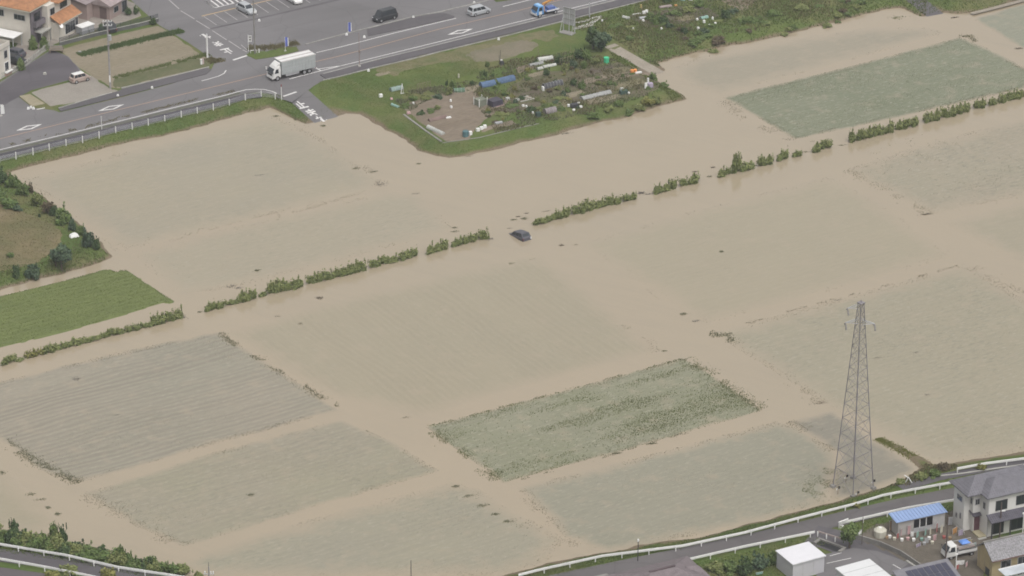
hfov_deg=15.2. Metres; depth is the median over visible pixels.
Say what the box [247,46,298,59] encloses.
grass island
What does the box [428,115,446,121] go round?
cover tunnel
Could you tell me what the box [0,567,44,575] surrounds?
road
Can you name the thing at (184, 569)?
bush
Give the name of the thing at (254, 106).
bank grass
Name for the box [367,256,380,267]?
shrub
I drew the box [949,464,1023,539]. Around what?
white house
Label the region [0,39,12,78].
house
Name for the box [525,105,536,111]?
garden plant
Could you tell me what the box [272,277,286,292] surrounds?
shrub
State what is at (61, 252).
fruit tree
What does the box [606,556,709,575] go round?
brown roofed house
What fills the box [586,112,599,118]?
garden plant
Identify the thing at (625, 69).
vegetable bed
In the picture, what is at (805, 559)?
shed
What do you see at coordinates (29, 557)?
road
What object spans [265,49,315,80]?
box truck
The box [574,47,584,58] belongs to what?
garden plant
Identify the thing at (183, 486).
flooded field
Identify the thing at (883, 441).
weed strip
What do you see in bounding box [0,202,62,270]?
orchard floor
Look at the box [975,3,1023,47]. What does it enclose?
flooded field
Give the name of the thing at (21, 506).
flooded field
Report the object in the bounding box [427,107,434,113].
garden plant
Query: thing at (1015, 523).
window
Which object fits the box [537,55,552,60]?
cover tunnel
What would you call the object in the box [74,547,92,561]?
bush
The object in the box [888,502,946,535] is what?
blue roofed shed
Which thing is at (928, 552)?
yard
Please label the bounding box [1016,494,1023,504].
window
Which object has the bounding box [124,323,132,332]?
shrub
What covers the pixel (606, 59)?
water barrel
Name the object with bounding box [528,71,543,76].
vegetable bed
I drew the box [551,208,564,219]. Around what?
shrub
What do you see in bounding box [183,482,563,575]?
flooded field
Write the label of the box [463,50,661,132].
garden weeds
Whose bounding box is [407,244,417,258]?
shrub
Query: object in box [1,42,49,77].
panel fence
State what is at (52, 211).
bush
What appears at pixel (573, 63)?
garden plant
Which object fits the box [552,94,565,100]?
garden plant
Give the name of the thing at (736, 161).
shrub
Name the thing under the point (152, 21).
bush
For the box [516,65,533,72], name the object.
vegetable bed
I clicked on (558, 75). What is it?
allotment soil
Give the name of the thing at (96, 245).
bush
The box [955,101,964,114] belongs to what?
shrub
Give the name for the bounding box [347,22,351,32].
banner flag
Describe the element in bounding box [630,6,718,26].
allotment soil
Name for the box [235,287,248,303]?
shrub
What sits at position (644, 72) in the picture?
vegetable bed
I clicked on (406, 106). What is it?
garden plant
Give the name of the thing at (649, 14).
garden plant
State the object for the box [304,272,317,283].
shrub
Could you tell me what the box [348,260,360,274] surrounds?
shrub
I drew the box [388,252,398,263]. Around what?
shrub
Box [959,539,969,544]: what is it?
blue tarp
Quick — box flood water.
[0,2,1023,575]
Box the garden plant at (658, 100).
[651,95,662,103]
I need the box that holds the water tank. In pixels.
[874,526,886,538]
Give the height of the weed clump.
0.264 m
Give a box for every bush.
[0,165,7,183]
[0,187,7,200]
[0,196,18,208]
[0,529,5,546]
[3,528,19,544]
[4,172,22,187]
[6,252,13,257]
[8,518,18,529]
[10,531,23,549]
[12,263,19,278]
[13,203,22,210]
[15,181,29,195]
[15,529,34,546]
[24,263,39,280]
[26,536,39,551]
[28,181,33,192]
[30,193,42,205]
[30,530,41,538]
[32,534,45,548]
[40,200,54,212]
[40,531,54,549]
[41,541,58,555]
[44,570,60,575]
[46,537,63,551]
[47,530,64,541]
[49,205,57,215]
[49,521,58,534]
[55,201,71,225]
[58,522,67,542]
[59,542,70,557]
[59,563,78,575]
[64,541,80,554]
[68,218,76,230]
[73,538,83,546]
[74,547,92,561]
[75,223,83,234]
[81,227,94,246]
[81,544,97,558]
[92,236,100,249]
[93,550,109,562]
[97,544,108,551]
[99,567,115,575]
[105,549,118,564]
[110,547,125,557]
[115,551,127,565]
[116,544,123,555]
[119,551,131,565]
[124,6,131,14]
[125,554,141,568]
[133,5,138,13]
[138,558,147,569]
[143,555,157,562]
[145,559,160,571]
[149,16,156,24]
[152,562,163,571]
[158,561,169,572]
[167,561,179,573]
[177,563,190,574]
[192,569,203,575]
[626,25,636,30]
[626,35,634,39]
[694,29,703,34]
[696,35,706,39]
[700,33,711,37]
[704,561,723,574]
[707,48,719,52]
[723,559,738,575]
[737,555,753,575]
[751,550,769,569]
[760,19,771,25]
[767,550,776,565]
[783,26,792,30]
[822,22,831,28]
[833,12,842,16]
[851,3,861,8]
[852,501,860,507]
[855,0,866,4]
[896,478,905,484]
[915,470,929,480]
[929,468,940,478]
[937,461,951,470]
[975,462,986,470]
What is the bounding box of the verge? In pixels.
[0,92,239,152]
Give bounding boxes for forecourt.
[0,0,140,79]
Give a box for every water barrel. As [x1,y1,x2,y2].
[462,130,468,136]
[604,56,608,62]
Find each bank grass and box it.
[0,93,306,172]
[318,51,684,156]
[575,0,925,65]
[923,0,1010,12]
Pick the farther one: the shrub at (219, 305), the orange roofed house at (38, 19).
the orange roofed house at (38, 19)
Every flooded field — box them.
[0,332,339,481]
[0,465,64,532]
[20,116,381,249]
[84,420,439,546]
[136,193,454,296]
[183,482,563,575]
[224,254,655,416]
[427,358,758,483]
[517,421,835,551]
[577,177,954,324]
[672,27,945,94]
[712,264,1023,461]
[723,37,1023,138]
[788,410,917,499]
[848,119,1023,213]
[943,202,1023,263]
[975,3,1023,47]
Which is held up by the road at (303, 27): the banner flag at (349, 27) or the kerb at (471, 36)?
the kerb at (471, 36)
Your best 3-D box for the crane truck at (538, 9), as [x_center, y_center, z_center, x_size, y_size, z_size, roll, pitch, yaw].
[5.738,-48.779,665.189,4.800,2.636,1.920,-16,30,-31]
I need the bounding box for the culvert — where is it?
[813,537,845,552]
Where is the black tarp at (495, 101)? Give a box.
[487,97,504,107]
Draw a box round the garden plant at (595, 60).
[591,57,599,63]
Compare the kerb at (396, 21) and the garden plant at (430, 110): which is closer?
the garden plant at (430, 110)
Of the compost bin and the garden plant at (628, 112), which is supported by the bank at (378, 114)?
the garden plant at (628, 112)
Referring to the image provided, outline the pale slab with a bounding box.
[659,4,671,8]
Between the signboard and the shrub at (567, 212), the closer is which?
the shrub at (567, 212)
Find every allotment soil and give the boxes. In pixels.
[405,91,508,140]
[506,62,659,104]
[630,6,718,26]
[723,0,753,10]
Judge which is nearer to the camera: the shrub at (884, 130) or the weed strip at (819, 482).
the weed strip at (819, 482)
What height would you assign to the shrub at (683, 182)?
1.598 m
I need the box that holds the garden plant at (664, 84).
[660,80,668,86]
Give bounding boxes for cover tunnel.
[389,85,402,91]
[426,125,444,134]
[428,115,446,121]
[453,87,464,91]
[528,61,543,65]
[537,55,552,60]
[542,63,556,67]
[542,79,562,88]
[543,106,556,113]
[579,89,611,99]
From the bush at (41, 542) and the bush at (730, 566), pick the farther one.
the bush at (41, 542)
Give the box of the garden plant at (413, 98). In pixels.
[408,95,417,100]
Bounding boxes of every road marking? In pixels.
[0,0,558,138]
[0,89,276,149]
[16,124,40,130]
[99,104,123,110]
[203,0,268,15]
[316,18,455,52]
[319,0,603,68]
[448,29,470,34]
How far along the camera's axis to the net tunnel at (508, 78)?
637.23 m
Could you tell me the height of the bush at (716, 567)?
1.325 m
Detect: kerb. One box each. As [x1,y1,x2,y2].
[0,91,272,153]
[58,92,111,108]
[121,66,208,88]
[305,0,488,44]
[323,0,615,73]
[323,0,644,79]
[403,114,442,141]
[442,123,538,142]
[938,464,1023,475]
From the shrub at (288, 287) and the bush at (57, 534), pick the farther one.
the shrub at (288, 287)
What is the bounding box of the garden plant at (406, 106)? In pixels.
[400,102,409,108]
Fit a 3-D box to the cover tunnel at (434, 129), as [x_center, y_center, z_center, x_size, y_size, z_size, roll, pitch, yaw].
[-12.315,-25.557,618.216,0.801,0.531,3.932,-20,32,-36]
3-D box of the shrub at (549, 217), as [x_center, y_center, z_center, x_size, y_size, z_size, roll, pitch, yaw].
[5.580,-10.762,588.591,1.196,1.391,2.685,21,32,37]
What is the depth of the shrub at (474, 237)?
581.92 m
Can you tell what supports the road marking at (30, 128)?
on the road at (303, 27)
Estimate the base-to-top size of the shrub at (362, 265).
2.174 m
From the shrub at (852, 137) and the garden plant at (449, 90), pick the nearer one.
the shrub at (852, 137)
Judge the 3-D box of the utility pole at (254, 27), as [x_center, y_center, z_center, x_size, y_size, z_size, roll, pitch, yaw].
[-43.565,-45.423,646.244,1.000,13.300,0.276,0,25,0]
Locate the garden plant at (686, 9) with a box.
[681,4,696,12]
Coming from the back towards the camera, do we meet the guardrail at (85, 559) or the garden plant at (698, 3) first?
the garden plant at (698, 3)
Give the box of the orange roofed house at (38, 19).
[0,0,81,44]
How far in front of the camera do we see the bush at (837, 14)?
666.05 m
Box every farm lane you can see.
[605,44,663,74]
[907,0,942,16]
[970,0,1023,13]
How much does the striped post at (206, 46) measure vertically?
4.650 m
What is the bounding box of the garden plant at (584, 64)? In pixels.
[581,60,586,68]
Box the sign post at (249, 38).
[248,35,251,50]
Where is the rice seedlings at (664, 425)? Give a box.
[430,362,760,480]
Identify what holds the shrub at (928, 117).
in the flood water
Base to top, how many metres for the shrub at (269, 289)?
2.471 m
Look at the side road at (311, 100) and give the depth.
628.95 m
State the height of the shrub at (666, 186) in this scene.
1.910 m
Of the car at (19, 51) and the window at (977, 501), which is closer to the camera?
the window at (977, 501)
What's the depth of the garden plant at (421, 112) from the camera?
624.54 m
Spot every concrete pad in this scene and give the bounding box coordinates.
[19,94,44,106]
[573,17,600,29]
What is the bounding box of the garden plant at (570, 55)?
[563,51,574,62]
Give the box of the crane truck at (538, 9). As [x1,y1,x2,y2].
[531,0,558,17]
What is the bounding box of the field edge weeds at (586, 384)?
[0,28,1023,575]
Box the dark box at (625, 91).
[619,89,627,94]
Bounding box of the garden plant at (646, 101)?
[640,96,655,105]
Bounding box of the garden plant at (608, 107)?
[603,103,613,111]
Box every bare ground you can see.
[375,71,390,75]
[466,40,537,61]
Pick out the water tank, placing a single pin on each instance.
(880, 532)
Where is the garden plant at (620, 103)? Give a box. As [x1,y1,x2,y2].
[613,100,623,106]
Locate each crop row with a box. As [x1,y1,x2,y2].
[76,27,184,56]
[113,51,210,79]
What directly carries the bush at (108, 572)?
on the bank at (917, 460)
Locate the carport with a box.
[0,28,22,46]
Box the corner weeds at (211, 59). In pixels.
[203,56,225,63]
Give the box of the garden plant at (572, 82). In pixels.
[569,77,576,85]
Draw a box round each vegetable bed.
[465,84,478,92]
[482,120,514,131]
[500,101,541,113]
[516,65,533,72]
[520,89,542,96]
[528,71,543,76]
[557,100,566,107]
[566,90,584,97]
[584,75,607,83]
[587,94,619,104]
[588,65,613,73]
[608,69,650,80]
[613,66,633,72]
[616,78,645,88]
[678,15,693,20]
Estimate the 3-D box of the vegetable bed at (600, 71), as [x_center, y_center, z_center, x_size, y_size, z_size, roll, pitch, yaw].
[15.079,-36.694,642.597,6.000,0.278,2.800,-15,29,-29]
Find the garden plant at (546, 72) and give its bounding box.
[543,67,549,75]
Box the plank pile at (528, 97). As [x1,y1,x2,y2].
[520,96,534,101]
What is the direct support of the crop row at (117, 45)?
on the soil plot
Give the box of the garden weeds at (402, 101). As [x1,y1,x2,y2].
[395,81,462,110]
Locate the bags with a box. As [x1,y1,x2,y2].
[957,560,964,564]
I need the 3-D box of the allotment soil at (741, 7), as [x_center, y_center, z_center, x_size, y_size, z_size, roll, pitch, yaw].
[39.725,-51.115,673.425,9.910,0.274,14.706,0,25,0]
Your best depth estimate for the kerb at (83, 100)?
629.69 m
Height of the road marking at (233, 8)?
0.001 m
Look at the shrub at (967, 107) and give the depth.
628.28 m
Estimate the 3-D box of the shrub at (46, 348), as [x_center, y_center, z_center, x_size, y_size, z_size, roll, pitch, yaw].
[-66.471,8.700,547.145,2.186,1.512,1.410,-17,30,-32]
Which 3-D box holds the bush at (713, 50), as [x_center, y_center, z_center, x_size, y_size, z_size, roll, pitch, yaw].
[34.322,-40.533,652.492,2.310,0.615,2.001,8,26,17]
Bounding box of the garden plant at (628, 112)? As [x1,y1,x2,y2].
[625,108,634,116]
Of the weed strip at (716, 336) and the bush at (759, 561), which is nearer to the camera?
the bush at (759, 561)
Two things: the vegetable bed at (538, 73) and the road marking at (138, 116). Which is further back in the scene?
the vegetable bed at (538, 73)
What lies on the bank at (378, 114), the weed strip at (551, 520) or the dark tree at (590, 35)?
the dark tree at (590, 35)
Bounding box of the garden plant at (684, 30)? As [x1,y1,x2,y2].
[680,27,687,33]
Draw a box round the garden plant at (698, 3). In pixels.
[691,0,704,6]
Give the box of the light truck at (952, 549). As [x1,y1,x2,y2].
[941,537,976,559]
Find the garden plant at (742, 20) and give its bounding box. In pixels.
[738,15,755,23]
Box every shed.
[75,21,94,34]
[775,541,825,575]
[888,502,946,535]
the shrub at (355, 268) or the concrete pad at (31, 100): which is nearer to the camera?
the shrub at (355, 268)
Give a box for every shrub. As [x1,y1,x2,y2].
[0,353,17,365]
[16,57,25,70]
[23,348,37,358]
[28,34,37,50]
[34,346,43,356]
[39,36,48,49]
[42,344,52,354]
[49,342,58,352]
[55,341,72,349]
[71,334,89,345]
[84,334,102,343]
[98,332,108,338]
[105,327,116,336]
[112,327,124,334]
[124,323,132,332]
[132,322,140,330]
[140,322,152,327]
[149,311,161,326]
[156,311,168,323]
[165,308,175,321]
[172,304,183,319]
[204,301,214,311]
[213,299,225,308]
[225,299,238,304]
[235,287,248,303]
[245,288,256,301]
[258,291,266,296]
[265,279,274,293]
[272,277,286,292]
[282,279,293,290]
[291,275,303,289]
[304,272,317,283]
[313,268,325,281]
[322,268,333,280]
[331,266,341,277]
[339,263,352,276]
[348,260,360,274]
[355,258,366,270]
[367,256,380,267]
[377,254,391,263]
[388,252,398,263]
[397,248,410,261]
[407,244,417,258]
[426,240,434,254]
[434,239,442,251]
[441,238,448,249]
[451,237,462,247]
[459,233,470,244]
[469,232,479,242]
[478,228,489,238]
[531,217,546,225]
[543,215,552,222]
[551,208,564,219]
[563,205,571,217]
[571,202,581,213]
[578,200,588,213]
[586,199,596,210]
[595,197,606,208]
[604,193,614,204]
[612,194,622,204]
[622,193,630,200]
[629,190,636,199]
[652,183,663,194]
[663,179,670,191]
[669,176,677,189]
[679,175,687,185]
[688,171,699,184]
[717,165,725,177]
[724,167,730,174]
[731,152,742,173]
[738,160,756,171]
[756,153,767,165]
[765,153,773,164]
[776,148,788,161]
[792,150,801,156]
[811,140,822,152]
[820,139,832,148]
[848,126,855,142]
[856,127,867,140]
[865,124,874,137]
[871,124,881,136]
[879,123,887,134]
[888,120,894,132]
[894,118,903,129]
[902,118,911,129]
[910,115,918,127]
[922,111,932,122]
[933,107,941,120]
[940,105,949,117]
[948,104,957,116]
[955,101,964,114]
[963,100,970,112]
[973,99,980,108]
[979,97,986,108]
[987,96,997,105]
[997,90,1008,103]
[1007,88,1017,100]
[1015,87,1023,99]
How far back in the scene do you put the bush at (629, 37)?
654.60 m
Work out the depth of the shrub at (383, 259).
574.46 m
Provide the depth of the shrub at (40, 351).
546.52 m
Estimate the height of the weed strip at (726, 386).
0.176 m
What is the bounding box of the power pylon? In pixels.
[830,301,876,496]
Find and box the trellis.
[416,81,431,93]
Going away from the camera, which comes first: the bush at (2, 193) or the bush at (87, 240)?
the bush at (87, 240)
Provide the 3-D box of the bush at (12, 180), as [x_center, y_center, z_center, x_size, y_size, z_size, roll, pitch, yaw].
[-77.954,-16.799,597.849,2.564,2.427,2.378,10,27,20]
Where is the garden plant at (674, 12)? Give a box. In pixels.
[666,9,681,15]
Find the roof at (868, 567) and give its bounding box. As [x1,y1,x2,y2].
[835,559,890,575]
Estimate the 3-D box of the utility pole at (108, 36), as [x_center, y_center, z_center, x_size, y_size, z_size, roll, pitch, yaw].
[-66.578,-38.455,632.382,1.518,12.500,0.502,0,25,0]
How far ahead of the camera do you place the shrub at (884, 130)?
619.47 m
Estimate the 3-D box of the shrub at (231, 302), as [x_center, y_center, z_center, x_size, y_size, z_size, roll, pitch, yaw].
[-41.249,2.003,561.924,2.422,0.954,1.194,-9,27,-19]
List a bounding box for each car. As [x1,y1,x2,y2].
[10,47,25,56]
[10,53,26,63]
[69,71,89,83]
[104,21,116,32]
[236,1,256,14]
[289,0,302,4]
[372,6,397,22]
[467,4,490,16]
[509,229,530,241]
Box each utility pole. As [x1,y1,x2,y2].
[103,20,111,88]
[204,562,213,575]
[253,0,256,53]
[945,515,948,558]
[999,503,1004,536]
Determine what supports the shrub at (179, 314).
in the flood water
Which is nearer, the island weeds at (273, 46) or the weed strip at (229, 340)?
the weed strip at (229, 340)
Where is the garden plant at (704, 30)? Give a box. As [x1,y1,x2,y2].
[699,28,709,33]
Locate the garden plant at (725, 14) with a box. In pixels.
[720,8,729,18]
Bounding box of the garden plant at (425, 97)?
[420,94,431,100]
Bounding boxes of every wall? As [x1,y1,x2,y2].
[59,14,158,44]
[856,535,920,564]
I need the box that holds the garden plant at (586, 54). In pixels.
[582,49,592,60]
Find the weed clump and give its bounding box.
[714,332,734,337]
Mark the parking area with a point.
(884, 562)
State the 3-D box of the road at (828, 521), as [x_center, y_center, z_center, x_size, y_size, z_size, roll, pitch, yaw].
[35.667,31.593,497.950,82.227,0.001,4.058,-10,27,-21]
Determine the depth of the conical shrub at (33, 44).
650.22 m
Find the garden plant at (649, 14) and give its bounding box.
[645,9,653,20]
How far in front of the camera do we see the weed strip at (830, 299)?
561.64 m
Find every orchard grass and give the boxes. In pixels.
[0,179,107,287]
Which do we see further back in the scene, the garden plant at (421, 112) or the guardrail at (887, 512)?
the garden plant at (421, 112)
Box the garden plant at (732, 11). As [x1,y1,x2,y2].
[729,7,738,14]
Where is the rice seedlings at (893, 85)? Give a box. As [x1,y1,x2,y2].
[737,37,1023,136]
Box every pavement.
[0,93,261,158]
[59,68,210,111]
[320,0,641,78]
[367,13,453,35]
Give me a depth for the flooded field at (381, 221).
581.68 m
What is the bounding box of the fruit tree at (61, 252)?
[48,242,71,270]
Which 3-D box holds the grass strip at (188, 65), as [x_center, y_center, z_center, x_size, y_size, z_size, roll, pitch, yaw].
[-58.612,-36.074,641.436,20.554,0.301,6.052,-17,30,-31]
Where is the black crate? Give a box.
[570,102,578,107]
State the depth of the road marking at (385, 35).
656.54 m
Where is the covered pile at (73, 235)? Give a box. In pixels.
[69,232,78,238]
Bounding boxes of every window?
[4,61,8,70]
[14,13,24,20]
[33,10,40,21]
[50,6,54,15]
[60,0,66,8]
[65,18,75,34]
[121,0,126,11]
[957,492,962,501]
[975,498,979,504]
[992,522,1003,534]
[995,499,1007,510]
[1000,559,1010,567]
[1009,517,1022,529]
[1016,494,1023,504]
[1017,556,1023,564]
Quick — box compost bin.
[473,94,487,106]
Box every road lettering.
[296,101,308,108]
[306,109,316,115]
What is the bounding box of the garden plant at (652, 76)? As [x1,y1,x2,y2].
[649,72,656,80]
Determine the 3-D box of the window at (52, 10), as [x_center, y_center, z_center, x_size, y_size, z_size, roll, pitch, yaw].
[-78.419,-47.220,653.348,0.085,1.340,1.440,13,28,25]
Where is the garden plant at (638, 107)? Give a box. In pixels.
[632,104,645,110]
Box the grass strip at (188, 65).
[113,59,210,87]
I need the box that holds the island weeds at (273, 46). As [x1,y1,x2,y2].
[247,40,300,50]
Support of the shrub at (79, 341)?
in the flood water
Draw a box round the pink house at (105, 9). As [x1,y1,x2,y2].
[71,0,127,19]
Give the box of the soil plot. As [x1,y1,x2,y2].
[61,26,209,87]
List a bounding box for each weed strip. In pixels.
[5,438,83,484]
[79,491,175,541]
[218,331,338,408]
[427,358,680,425]
[428,426,506,480]
[520,490,580,546]
[521,433,682,479]
[676,357,767,409]
[709,330,734,341]
[717,99,793,140]
[746,265,956,322]
[786,421,837,450]
[795,465,857,500]
[843,169,932,214]
[873,436,932,465]
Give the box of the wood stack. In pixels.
[49,45,63,52]
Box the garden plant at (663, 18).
[659,13,668,23]
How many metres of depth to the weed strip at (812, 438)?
523.19 m
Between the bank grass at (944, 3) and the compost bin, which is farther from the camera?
the bank grass at (944, 3)
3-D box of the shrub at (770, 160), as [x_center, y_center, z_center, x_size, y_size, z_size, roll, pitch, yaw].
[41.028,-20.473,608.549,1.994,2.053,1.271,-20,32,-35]
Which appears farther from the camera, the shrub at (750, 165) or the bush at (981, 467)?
the shrub at (750, 165)
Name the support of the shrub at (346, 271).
in the flood water
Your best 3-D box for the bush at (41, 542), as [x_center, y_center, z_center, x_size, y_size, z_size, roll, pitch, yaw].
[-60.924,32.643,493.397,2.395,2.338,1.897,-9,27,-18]
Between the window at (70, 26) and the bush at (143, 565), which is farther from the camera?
the window at (70, 26)
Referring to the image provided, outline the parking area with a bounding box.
[816,548,908,575]
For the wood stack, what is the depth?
649.23 m
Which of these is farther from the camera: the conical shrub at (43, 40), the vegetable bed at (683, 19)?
the vegetable bed at (683, 19)
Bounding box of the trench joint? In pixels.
[210,0,337,28]
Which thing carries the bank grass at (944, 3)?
on the bank at (378, 114)
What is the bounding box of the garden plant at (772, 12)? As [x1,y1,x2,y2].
[766,9,782,15]
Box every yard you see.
[32,76,117,105]
[863,510,992,575]
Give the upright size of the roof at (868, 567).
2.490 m
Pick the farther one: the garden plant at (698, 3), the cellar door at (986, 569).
the garden plant at (698, 3)
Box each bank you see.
[0,0,1016,289]
[0,441,1023,575]
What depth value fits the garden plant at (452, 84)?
633.82 m
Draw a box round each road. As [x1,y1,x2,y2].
[0,0,611,153]
[0,548,160,575]
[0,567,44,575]
[283,90,337,122]
[550,488,953,575]
[804,525,911,575]
[898,460,1023,489]
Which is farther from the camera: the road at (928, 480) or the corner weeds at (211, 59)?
the corner weeds at (211, 59)
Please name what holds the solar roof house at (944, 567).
on the bank at (917, 460)
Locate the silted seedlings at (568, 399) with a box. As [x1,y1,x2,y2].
[16,11,1023,575]
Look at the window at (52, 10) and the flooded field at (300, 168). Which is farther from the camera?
the window at (52, 10)
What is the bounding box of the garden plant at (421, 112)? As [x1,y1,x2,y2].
[416,109,424,115]
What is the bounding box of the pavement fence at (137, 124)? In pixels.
[0,91,275,160]
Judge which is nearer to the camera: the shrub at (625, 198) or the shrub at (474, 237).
the shrub at (474, 237)
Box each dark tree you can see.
[585,26,596,48]
[593,31,611,51]
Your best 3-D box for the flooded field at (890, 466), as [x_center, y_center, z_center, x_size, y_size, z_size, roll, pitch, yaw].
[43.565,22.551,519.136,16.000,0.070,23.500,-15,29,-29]
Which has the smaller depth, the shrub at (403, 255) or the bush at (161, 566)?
the bush at (161, 566)
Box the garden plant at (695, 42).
[687,37,701,45]
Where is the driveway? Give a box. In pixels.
[0,51,78,104]
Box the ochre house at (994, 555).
[974,532,1023,575]
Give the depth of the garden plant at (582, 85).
634.51 m
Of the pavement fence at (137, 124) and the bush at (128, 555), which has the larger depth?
the pavement fence at (137, 124)
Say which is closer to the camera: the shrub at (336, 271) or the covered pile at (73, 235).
the shrub at (336, 271)
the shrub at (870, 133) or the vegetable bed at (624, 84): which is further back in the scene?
the vegetable bed at (624, 84)
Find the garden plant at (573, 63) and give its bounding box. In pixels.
[569,59,577,67]
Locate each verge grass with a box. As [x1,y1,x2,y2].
[0,542,164,575]
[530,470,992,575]
[697,537,827,575]
[857,504,953,534]
[888,463,958,485]
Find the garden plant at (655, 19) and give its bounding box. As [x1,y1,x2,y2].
[650,11,660,23]
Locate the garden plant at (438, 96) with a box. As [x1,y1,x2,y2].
[432,93,442,99]
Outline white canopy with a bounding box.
[998,563,1023,575]
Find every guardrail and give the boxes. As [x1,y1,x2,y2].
[0,543,180,575]
[0,558,93,575]
[518,482,950,575]
[690,531,814,559]
[817,531,840,541]
[838,499,953,527]
[957,457,1023,472]
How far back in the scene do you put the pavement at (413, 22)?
661.43 m
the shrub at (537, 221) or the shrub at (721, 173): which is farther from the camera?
the shrub at (721, 173)
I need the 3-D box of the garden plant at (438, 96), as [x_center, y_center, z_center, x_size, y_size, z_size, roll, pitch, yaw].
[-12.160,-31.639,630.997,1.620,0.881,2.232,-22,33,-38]
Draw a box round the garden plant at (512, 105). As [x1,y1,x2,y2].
[505,103,520,107]
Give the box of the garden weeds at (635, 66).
[611,52,682,101]
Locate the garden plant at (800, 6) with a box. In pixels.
[794,3,808,10]
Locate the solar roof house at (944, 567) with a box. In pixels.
[892,558,960,575]
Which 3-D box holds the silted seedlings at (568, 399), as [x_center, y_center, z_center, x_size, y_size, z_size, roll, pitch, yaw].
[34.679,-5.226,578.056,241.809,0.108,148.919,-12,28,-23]
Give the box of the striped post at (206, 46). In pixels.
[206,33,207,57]
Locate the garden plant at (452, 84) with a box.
[449,79,456,88]
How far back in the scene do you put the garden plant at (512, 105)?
627.49 m
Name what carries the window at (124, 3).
in the pink house at (105, 9)
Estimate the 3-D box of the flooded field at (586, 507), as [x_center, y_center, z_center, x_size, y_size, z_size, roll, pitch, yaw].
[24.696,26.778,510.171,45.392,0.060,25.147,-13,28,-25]
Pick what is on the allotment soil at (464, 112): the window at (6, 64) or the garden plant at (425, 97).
the garden plant at (425, 97)
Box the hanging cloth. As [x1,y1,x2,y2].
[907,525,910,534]
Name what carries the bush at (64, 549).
on the bank at (917, 460)
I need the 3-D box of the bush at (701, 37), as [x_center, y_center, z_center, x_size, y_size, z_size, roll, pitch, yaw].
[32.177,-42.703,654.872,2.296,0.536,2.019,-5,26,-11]
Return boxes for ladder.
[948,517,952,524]
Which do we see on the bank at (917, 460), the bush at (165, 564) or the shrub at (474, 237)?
the bush at (165, 564)
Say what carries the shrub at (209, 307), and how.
in the flood water
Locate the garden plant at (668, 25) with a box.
[665,22,674,27]
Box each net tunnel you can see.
[479,79,495,87]
[496,75,515,83]
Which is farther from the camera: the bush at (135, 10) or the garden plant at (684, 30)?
the bush at (135, 10)
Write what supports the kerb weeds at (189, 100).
on the road at (303, 27)
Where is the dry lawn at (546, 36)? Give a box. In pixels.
[376,30,558,75]
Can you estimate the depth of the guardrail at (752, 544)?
493.39 m
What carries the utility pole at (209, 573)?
on the bank at (917, 460)
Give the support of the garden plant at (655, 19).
on the allotment soil at (671, 17)
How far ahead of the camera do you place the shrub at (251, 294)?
562.93 m
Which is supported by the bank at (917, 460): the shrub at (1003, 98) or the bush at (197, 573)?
the bush at (197, 573)
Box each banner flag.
[0,104,4,115]
[284,37,288,50]
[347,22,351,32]
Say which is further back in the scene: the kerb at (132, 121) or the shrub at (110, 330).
the kerb at (132, 121)
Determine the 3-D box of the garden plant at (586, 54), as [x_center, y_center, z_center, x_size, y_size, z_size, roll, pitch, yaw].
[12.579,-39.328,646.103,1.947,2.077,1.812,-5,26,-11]
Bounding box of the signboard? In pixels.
[559,7,575,35]
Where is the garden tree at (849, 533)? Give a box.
[839,521,860,548]
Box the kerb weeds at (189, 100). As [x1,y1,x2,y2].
[0,89,234,147]
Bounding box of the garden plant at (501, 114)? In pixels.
[494,111,510,117]
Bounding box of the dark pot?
[535,111,540,116]
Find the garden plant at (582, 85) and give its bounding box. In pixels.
[577,79,585,88]
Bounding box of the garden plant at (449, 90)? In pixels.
[445,86,452,95]
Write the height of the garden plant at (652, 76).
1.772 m
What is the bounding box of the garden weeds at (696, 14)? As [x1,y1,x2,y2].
[623,0,757,39]
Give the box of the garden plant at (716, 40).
[711,35,726,44]
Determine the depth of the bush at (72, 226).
582.90 m
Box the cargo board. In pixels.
[956,541,975,549]
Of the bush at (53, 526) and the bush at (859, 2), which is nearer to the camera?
the bush at (53, 526)
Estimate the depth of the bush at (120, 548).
491.01 m
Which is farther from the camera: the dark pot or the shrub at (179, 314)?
the dark pot
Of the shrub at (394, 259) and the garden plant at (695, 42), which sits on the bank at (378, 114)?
the garden plant at (695, 42)
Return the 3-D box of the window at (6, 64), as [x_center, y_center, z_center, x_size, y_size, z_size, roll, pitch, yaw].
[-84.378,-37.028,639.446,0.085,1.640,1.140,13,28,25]
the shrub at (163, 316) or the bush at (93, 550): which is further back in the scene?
the shrub at (163, 316)
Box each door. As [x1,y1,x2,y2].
[99,7,106,19]
[974,516,979,530]
[985,566,988,575]
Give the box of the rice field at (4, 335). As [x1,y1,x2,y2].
[0,269,173,346]
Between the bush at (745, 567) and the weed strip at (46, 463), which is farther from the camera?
the weed strip at (46, 463)
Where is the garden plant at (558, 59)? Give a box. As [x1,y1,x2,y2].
[554,53,564,63]
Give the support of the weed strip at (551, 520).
on the flood water
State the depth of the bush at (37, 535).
494.15 m

